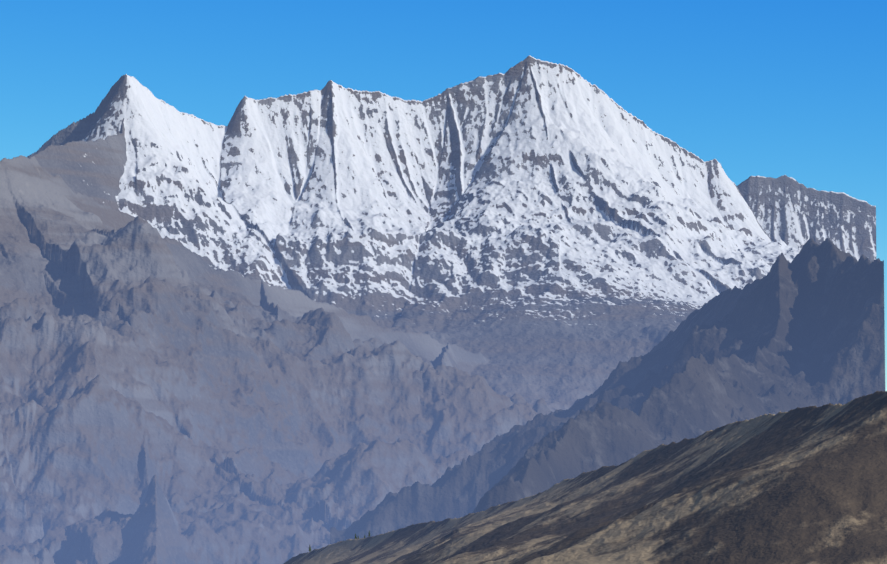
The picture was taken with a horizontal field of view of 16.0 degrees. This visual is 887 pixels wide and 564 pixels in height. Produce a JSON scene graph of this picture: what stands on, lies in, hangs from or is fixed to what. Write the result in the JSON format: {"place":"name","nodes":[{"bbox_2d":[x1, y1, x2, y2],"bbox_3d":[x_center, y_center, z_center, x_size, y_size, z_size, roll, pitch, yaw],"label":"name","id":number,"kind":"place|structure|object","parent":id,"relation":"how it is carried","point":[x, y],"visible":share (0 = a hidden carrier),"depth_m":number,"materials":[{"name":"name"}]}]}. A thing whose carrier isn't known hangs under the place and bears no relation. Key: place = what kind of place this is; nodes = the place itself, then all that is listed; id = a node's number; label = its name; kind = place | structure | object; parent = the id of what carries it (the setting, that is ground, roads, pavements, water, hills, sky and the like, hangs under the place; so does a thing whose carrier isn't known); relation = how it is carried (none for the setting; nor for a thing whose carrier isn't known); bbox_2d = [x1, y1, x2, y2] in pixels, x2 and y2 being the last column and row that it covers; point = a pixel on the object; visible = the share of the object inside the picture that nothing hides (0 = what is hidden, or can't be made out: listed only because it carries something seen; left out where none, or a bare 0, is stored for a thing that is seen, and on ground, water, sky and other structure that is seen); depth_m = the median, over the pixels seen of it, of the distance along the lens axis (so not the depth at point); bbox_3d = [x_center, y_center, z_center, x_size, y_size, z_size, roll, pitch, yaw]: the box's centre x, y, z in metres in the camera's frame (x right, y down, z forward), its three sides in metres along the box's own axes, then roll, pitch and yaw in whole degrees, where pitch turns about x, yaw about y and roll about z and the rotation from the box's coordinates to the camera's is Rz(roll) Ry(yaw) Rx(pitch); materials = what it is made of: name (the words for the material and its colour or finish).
{"place":"outdoors","nodes":[
{"label":"outdoors","id":0,"kind":"place"},
{"bbox_2d":[0,55,800,563],"bbox_3d":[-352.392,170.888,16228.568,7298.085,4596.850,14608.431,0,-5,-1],"label":"massif","id":1,"kind":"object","parent":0,"point":[274,331],"depth_m":19160.32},
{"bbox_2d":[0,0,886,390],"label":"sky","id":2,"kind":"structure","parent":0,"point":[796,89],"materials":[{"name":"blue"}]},
{"bbox_2d":[284,391,886,563],"bbox_3d":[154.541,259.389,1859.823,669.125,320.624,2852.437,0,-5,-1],"label":"hill","id":3,"kind":"structure","parent":0,"point":[803,485],"depth_m":1001.79,"materials":[{"name":"brown soil"}]},
{"bbox_2d":[309,531,369,550],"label":"conifer tree","id":4,"kind":"object","parent":3,"relation":"on","point":[355,538],"visible":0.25,"depth_m":2556.28,"materials":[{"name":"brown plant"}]},
{"bbox_2d":[330,237,884,543],"bbox_3d":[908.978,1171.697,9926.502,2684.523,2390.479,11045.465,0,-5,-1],"label":"ridge terrain","id":5,"kind":"structure","parent":0,"point":[805,327],"depth_m":8308.38,"materials":[{"name":"grey stone"}]},
{"bbox_2d":[737,175,875,261],"bbox_3d":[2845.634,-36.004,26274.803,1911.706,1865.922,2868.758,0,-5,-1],"label":"distant mountain","id":6,"kind":"structure","parent":0,"point":[791,212],"depth_m":26827.24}
]}

